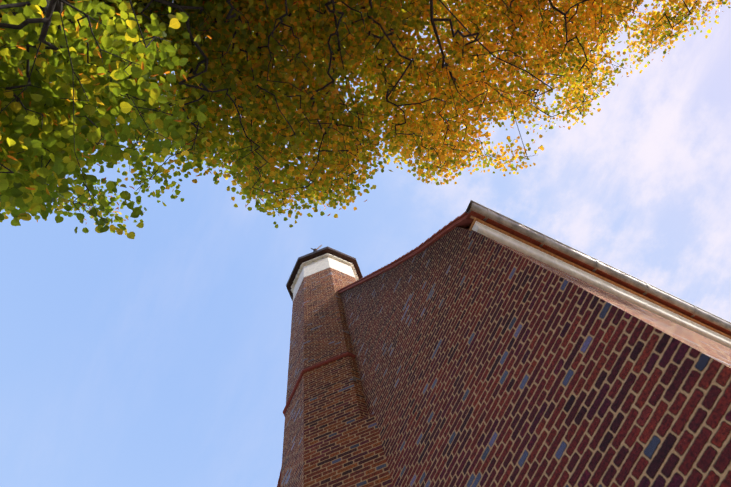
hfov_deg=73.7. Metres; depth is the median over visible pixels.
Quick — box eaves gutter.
[465,200,730,330]
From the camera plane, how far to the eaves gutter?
5.47 m
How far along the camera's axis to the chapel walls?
3.27 m
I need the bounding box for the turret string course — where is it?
[283,352,355,415]
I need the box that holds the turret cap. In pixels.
[286,246,362,301]
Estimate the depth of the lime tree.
8.16 m
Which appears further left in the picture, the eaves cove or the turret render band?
the turret render band
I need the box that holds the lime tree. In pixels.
[0,0,730,238]
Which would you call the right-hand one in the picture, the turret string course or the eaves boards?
the eaves boards
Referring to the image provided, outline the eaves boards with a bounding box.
[469,216,730,338]
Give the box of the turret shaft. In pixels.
[280,268,392,486]
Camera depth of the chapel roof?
5.63 m
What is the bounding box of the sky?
[0,0,730,486]
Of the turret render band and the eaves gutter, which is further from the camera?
the turret render band
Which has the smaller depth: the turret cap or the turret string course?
the turret string course
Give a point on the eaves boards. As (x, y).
(589, 272)
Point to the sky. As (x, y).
(159, 357)
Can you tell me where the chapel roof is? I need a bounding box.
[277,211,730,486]
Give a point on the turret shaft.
(331, 436)
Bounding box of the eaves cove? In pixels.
[472,221,730,347]
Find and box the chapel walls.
[340,227,730,486]
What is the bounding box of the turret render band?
[291,253,358,300]

